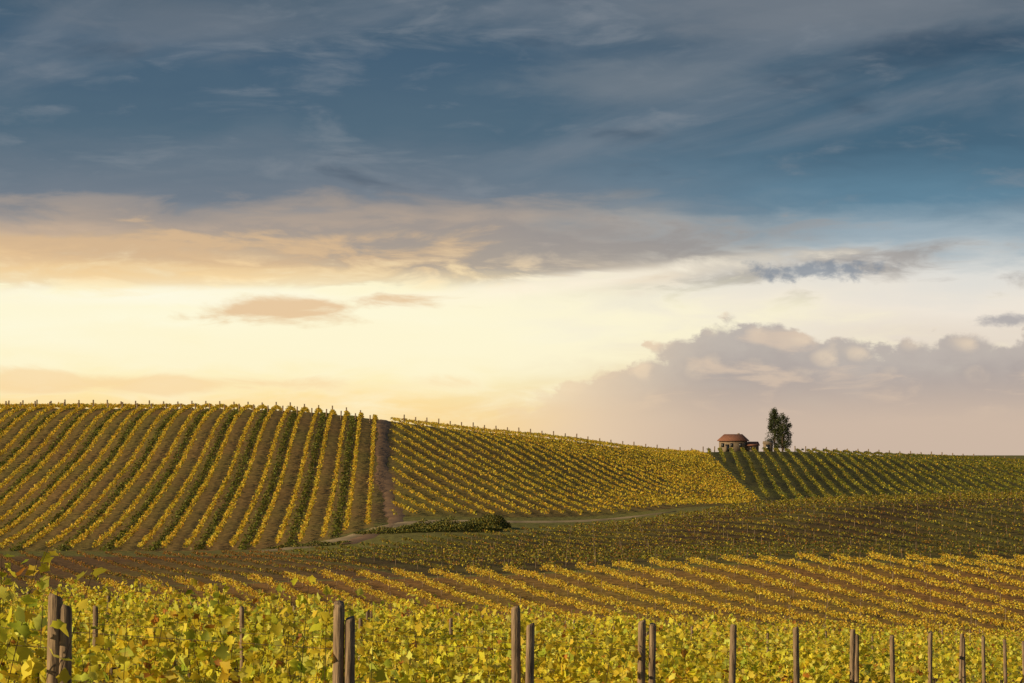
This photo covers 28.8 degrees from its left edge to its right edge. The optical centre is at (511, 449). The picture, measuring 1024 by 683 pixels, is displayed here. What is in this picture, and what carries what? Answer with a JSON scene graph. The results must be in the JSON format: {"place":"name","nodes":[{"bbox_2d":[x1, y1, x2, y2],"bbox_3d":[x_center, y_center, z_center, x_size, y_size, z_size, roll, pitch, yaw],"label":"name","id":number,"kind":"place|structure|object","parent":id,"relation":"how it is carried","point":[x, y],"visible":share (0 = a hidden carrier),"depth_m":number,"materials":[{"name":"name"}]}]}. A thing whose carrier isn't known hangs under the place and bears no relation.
{"place":"outdoors","nodes":[
{"label":"outdoors","id":0,"kind":"place"},
{"bbox_2d":[259,511,675,551],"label":"dirt path","id":1,"kind":"structure","parent":0,"point":[354,535],"depth_m":250.60,"materials":[{"name":"brown soil"}]},
{"bbox_2d":[0,409,1023,682],"bbox_3d":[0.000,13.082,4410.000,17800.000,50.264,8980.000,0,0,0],"label":"ground","id":2,"kind":"structure","parent":0,"point":[128,547],"depth_m":241.20,"materials":[{"name":"brown soil"}]},
{"bbox_2d":[0,547,106,682],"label":"grapevine row","id":3,"kind":"object","parent":2,"relation":"on","point":[19,653],"visible":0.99,"depth_m":8.83,"materials":[{"name":"green plant"}]},
{"bbox_2d":[46,593,62,682],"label":"wooden post","id":4,"kind":"object","parent":2,"relation":"on","point":[55,602],"visible":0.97,"depth_m":8.97,"materials":[{"name":"brown wood"}]},
{"bbox_2d":[58,604,71,682],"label":"wooden post","id":5,"kind":"object","parent":2,"relation":"on","point":[65,618],"visible":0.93,"depth_m":8.97,"materials":[{"name":"brown wood"}]},
{"bbox_2d":[92,605,97,682],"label":"wooden post","id":6,"kind":"object","parent":2,"relation":"on","point":[95,615],"visible":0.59,"depth_m":19.10,"materials":[{"name":"brown wood"}]},
{"bbox_2d":[107,596,109,648],"bbox_3d":[-5.934,3.030,29.250,0.062,1.785,0.056,0,0,0],"label":"wooden post","id":7,"kind":"object","parent":2,"relation":"on","point":[108,601],"visible":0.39,"depth_m":29.23,"materials":[{"name":"brown wood"}]},
{"bbox_2d":[0,562,332,682],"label":"grapevine row","id":8,"kind":"object","parent":2,"relation":"on","point":[287,654],"visible":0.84,"depth_m":12.08,"materials":[{"name":"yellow plant"}]},
{"bbox_2d":[0,407,357,550],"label":"grass strips","id":9,"kind":"object","parent":2,"relation":"on","point":[262,509],"depth_m":286.71,"materials":[{"name":"brown plant"}]},
{"bbox_2d":[0,402,378,548],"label":"vineyard hillside rows","id":10,"kind":"object","parent":2,"relation":"on","point":[210,508],"visible":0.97,"depth_m":288.58,"materials":[{"name":"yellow plant"}]},
{"bbox_2d":[0,548,408,582],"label":"vineyard russet rows","id":11,"kind":"object","parent":2,"relation":"on","point":[53,576],"visible":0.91,"depth_m":192.10,"materials":[{"name":"brown plant"}]},
{"bbox_2d":[239,606,244,682],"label":"wooden post","id":12,"kind":"object","parent":2,"relation":"on","point":[241,616],"visible":0.67,"depth_m":21.81,"materials":[{"name":"brown wood"}]},
{"bbox_2d":[0,578,510,682],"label":"grapevine row","id":13,"kind":"object","parent":2,"relation":"on","point":[209,676],"visible":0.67,"depth_m":15.23,"materials":[{"name":"green plant"}]},
{"bbox_2d":[266,540,351,548],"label":"shrub thicket","id":14,"kind":"object","parent":2,"relation":"on","point":[323,543],"visible":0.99,"depth_m":228.51,"materials":[{"name":"green plant"}]},
{"bbox_2d":[1,576,640,682],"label":"grapevine row","id":15,"kind":"object","parent":2,"relation":"on","point":[426,674],"visible":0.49,"depth_m":18.04,"materials":[{"name":"green plant"}]},
{"bbox_2d":[332,600,344,682],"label":"wooden post","id":16,"kind":"object","parent":2,"relation":"on","point":[338,635],"visible":1,"depth_m":11.67,"materials":[{"name":"brown wood"}]},
{"bbox_2d":[344,616,354,682],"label":"wooden post","id":17,"kind":"object","parent":2,"relation":"on","point":[349,666],"visible":1,"depth_m":11.67,"materials":[{"name":"brown wood"}]},
{"bbox_2d":[358,618,362,659],"bbox_3d":[-1.876,2.886,24.528,0.075,1.754,0.056,0,0,0],"label":"wooden post","id":18,"kind":"object","parent":2,"relation":"on","point":[360,622],"visible":0.2,"depth_m":24.51,"materials":[{"name":"brown wood"}]},
{"bbox_2d":[0,579,738,682],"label":"grapevine row","id":19,"kind":"object","parent":2,"relation":"on","point":[632,664],"visible":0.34,"depth_m":20.91,"materials":[{"name":"green plant"}]},
{"bbox_2d":[340,419,404,543],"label":"dirt track","id":20,"kind":"structure","parent":2,"relation":"on","point":[383,476],"depth_m":289.91,"materials":[{"name":"soil"}]},
{"bbox_2d":[353,525,435,533],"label":"shrub thicket","id":21,"kind":"object","parent":2,"relation":"on","point":[400,529],"visible":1,"depth_m":237.60,"materials":[{"name":"green plant"}]},
{"bbox_2d":[3,578,801,682],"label":"grapevine row","id":22,"kind":"object","parent":2,"relation":"on","point":[702,664],"visible":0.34,"depth_m":23.77,"materials":[{"name":"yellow plant"}]},
{"bbox_2d":[1,579,883,682],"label":"grapevine row","id":23,"kind":"object","parent":2,"relation":"on","point":[711,654],"visible":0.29,"depth_m":26.41,"materials":[{"name":"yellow plant"}]},
{"bbox_2d":[1,578,896,682],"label":"grapevine row","id":24,"kind":"object","parent":2,"relation":"on","point":[873,676],"visible":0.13,"depth_m":29.60,"materials":[{"name":"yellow plant"}]},
{"bbox_2d":[449,618,452,666],"bbox_3d":[-0.824,3.167,27.231,0.076,1.748,0.055,0,0,0],"label":"wooden post","id":25,"kind":"object","parent":2,"relation":"on","point":[450,625],"visible":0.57,"depth_m":27.21,"materials":[{"name":"brown wood"}]},
{"bbox_2d":[405,516,501,532],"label":"shrub thicket","id":26,"kind":"object","parent":2,"relation":"on","point":[442,524],"visible":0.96,"depth_m":239.04,"materials":[{"name":"green plant"}]},
{"bbox_2d":[5,580,928,682],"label":"grapevine row","id":27,"kind":"object","parent":2,"relation":"on","point":[906,679],"visible":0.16,"depth_m":32.31,"materials":[{"name":"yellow plant"}]},
{"bbox_2d":[12,582,959,682],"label":"grapevine row","id":28,"kind":"object","parent":2,"relation":"on","point":[944,678],"visible":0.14,"depth_m":34.65,"materials":[{"name":"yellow plant"}]},
{"bbox_2d":[470,513,510,529],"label":"shrub thicket","id":29,"kind":"object","parent":2,"relation":"on","point":[500,522],"visible":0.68,"depth_m":243.33,"materials":[{"name":"green plant"}]},
{"bbox_2d":[8,583,981,682],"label":"grapevine row","id":30,"kind":"object","parent":2,"relation":"on","point":[949,674],"visible":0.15,"depth_m":37.15,"materials":[{"name":"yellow plant"}]},
{"bbox_2d":[10,582,1001,682],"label":"grapevine row","id":31,"kind":"object","parent":2,"relation":"on","point":[994,679],"visible":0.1,"depth_m":40.02,"materials":[{"name":"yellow plant"}]},
{"bbox_2d":[5,400,1015,461],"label":"vineyard ridge stakes","id":32,"kind":"object","parent":2,"relation":"on","point":[50,402],"visible":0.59,"depth_m":361.89,"materials":[{"name":"brown wood"}]},
{"bbox_2d":[0,550,1023,647],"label":"vineyard golden rows","id":33,"kind":"object","parent":2,"relation":"on","point":[483,587],"visible":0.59,"depth_m":152.70,"materials":[{"name":"yellow plant"}]},
{"bbox_2d":[1,586,1022,682],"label":"grapevine row","id":34,"kind":"object","parent":2,"relation":"on","point":[945,639],"visible":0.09,"depth_m":48.58,"materials":[{"name":"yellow plant"}]},
{"bbox_2d":[4,586,1022,682],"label":"grapevine row","id":35,"kind":"object","parent":2,"relation":"on","point":[897,643],"visible":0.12,"depth_m":46.38,"materials":[{"name":"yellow plant"}]},
{"bbox_2d":[511,606,520,682],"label":"wooden post","id":36,"kind":"object","parent":2,"relation":"on","point":[515,648],"visible":1,"depth_m":14.38,"materials":[{"name":"brown wood"}]},
{"bbox_2d":[12,585,1021,682],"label":"grapevine row","id":37,"kind":"object","parent":2,"relation":"on","point":[1015,675],"visible":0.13,"depth_m":42.92,"materials":[{"name":"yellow plant"}]},
{"bbox_2d":[14,552,1022,646],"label":"vineyard row stakes","id":38,"kind":"object","parent":2,"relation":"on","point":[661,591],"visible":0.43,"depth_m":154.49,"materials":[{"name":"brown wood"}]},
{"bbox_2d":[18,598,1020,681],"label":"grapevine row","id":39,"kind":"object","parent":2,"relation":"on","point":[936,634],"visible":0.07,"depth_m":54.39,"materials":[{"name":"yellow plant"}]},
{"bbox_2d":[25,590,1021,682],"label":"grapevine row","id":40,"kind":"object","parent":2,"relation":"on","point":[912,633],"visible":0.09,"depth_m":52.16,"materials":[{"name":"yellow plant"}]},
{"bbox_2d":[525,623,534,682],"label":"wooden post","id":41,"kind":"object","parent":2,"relation":"on","point":[530,640],"visible":1,"depth_m":14.38,"materials":[{"name":"brown wood"}]},
{"bbox_2d":[390,417,760,514],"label":"vineyard slope rows","id":42,"kind":"object","parent":2,"relation":"on","point":[661,452],"visible":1,"depth_m":319.29,"materials":[{"name":"green plant"}]},
{"bbox_2d":[141,611,1023,682],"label":"grapevine row","id":43,"kind":"object","parent":2,"relation":"on","point":[944,632],"visible":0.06,"depth_m":60.37,"materials":[{"name":"yellow plant"}]},
{"bbox_2d":[199,605,1021,681],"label":"grapevine row","id":44,"kind":"object","parent":2,"relation":"on","point":[815,632],"visible":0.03,"depth_m":57.61,"materials":[{"name":"yellow plant"}]},
{"bbox_2d":[637,619,645,682],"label":"wooden post","id":45,"kind":"object","parent":2,"relation":"on","point":[641,649],"visible":1,"depth_m":17.08,"materials":[{"name":"brown wood"}]},
{"bbox_2d":[648,623,655,682],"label":"wooden post","id":46,"kind":"object","parent":2,"relation":"on","point":[652,655],"visible":1,"depth_m":17.08,"materials":[{"name":"brown wood"}]},
{"bbox_2d":[292,490,1015,568],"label":"vineyard row stakes","id":47,"kind":"object","parent":2,"relation":"on","point":[702,538],"visible":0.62,"depth_m":205.30,"materials":[{"name":"brown wood"}]},
{"bbox_2d":[291,491,1023,570],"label":"vineyard valley rows","id":48,"kind":"object","parent":2,"relation":"on","point":[879,497],"visible":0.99,"depth_m":203.62,"materials":[{"name":"green plant"}]},
{"bbox_2d":[386,622,1021,661],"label":"grapevine row","id":49,"kind":"object","parent":2,"relation":"on","point":[1004,636],"visible":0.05,"depth_m":73.75,"materials":[{"name":"yellow plant"}]},
{"bbox_2d":[389,613,1023,679],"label":"grapevine row","id":50,"kind":"object","parent":2,"relation":"on","point":[995,639],"visible":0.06,"depth_m":62.88,"materials":[{"name":"yellow plant"}]},
{"bbox_2d":[395,615,1023,673],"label":"grapevine row","id":51,"kind":"object","parent":2,"relation":"on","point":[990,649],"visible":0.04,"depth_m":65.82,"materials":[{"name":"yellow plant"}]},
{"bbox_2d":[396,617,1023,670],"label":"grapevine row","id":52,"kind":"object","parent":2,"relation":"on","point":[999,630],"visible":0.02,"depth_m":68.35,"materials":[{"name":"yellow plant"}]},
{"bbox_2d":[729,624,736,682],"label":"wooden post","id":53,"kind":"object","parent":2,"relation":"on","point":[732,654],"visible":1,"depth_m":19.78,"materials":[{"name":"brown wood"}]},
{"bbox_2d":[717,433,759,451],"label":"farmhouse","id":54,"kind":"object","parent":2,"relation":"on","point":[736,442],"visible":0.82,"depth_m":479.55,"materials":[{"name":"stone"}]},
{"bbox_2d":[502,619,1015,670],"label":"grapevine row","id":55,"kind":"object","parent":2,"relation":"on","point":[938,638],"visible":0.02,"depth_m":70.91,"materials":[{"name":"yellow plant"}]},
{"bbox_2d":[763,441,772,451],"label":"stone shed","id":56,"kind":"structure","parent":2,"relation":"on","point":[768,445],"depth_m":478.83,"materials":[{"name":"beige stone"}]},
{"bbox_2d":[765,408,781,448],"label":"cypress tree","id":57,"kind":"object","parent":2,"relation":"on","point":[773,415],"visible":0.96,"depth_m":489.45,"materials":[{"name":"green plant"}]},
{"bbox_2d":[773,412,793,451],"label":"pine tree","id":58,"kind":"object","parent":2,"relation":"on","point":[780,436],"visible":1,"depth_m":487.56,"materials":[{"name":"green plant"}]},
{"bbox_2d":[793,627,799,682],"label":"wooden post","id":59,"kind":"object","parent":2,"relation":"on","point":[796,677],"visible":1,"depth_m":22.48,"materials":[{"name":"brown wood"}]},
{"bbox_2d":[849,629,854,682],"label":"wooden post","id":60,"kind":"object","parent":2,"relation":"on","point":[852,656],"visible":1,"depth_m":25.19,"materials":[{"name":"brown wood"}]},
{"bbox_2d":[854,634,858,682],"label":"wooden post","id":61,"kind":"object","parent":2,"relation":"on","point":[856,678],"visible":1,"depth_m":25.18,"materials":[{"name":"brown wood"}]},
{"bbox_2d":[707,447,1023,503],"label":"vineyard ridge rows","id":62,"kind":"object","parent":2,"relation":"on","point":[1018,466],"visible":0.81,"depth_m":398.77,"materials":[{"name":"green plant"}]},
{"bbox_2d":[889,635,894,682],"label":"wooden post","id":63,"kind":"object","parent":2,"relation":"on","point":[892,661],"visible":1,"depth_m":27.89,"materials":[{"name":"brown wood"}]},
{"bbox_2d":[928,631,932,682],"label":"wooden post","id":64,"kind":"object","parent":2,"relation":"on","point":[930,641],"visible":1,"depth_m":30.59,"materials":[{"name":"brown wood"}]},
{"bbox_2d":[959,633,963,682],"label":"wooden post","id":65,"kind":"object","parent":2,"relation":"on","point":[961,656],"visible":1,"depth_m":33.29,"materials":[{"name":"brown wood"}]},
{"bbox_2d":[962,637,965,682],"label":"wooden post","id":66,"kind":"object","parent":2,"relation":"on","point":[964,671],"visible":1,"depth_m":33.29,"materials":[{"name":"brown wood"}]},
{"bbox_2d":[981,636,985,682],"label":"wooden post","id":67,"kind":"object","parent":2,"relation":"on","point":[983,660],"visible":1,"depth_m":36.00,"materials":[{"name":"brown wood"}]},
{"bbox_2d":[1003,639,1006,682],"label":"wooden post","id":68,"kind":"object","parent":2,"relation":"on","point":[1005,660],"visible":1,"depth_m":38.70,"materials":[{"name":"brown wood"}]},
{"bbox_2d":[1022,641,1023,682],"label":"wooden post","id":69,"kind":"object","parent":2,"relation":"on","point":[1023,659],"visible":1,"depth_m":41.41,"materials":[{"name":"brown wood"}]},
{"bbox_2d":[0,0,1023,454],"label":"sky","id":70,"kind":"structure","parent":0,"point":[673,224],"materials":[{"name":"blue"}]}
]}

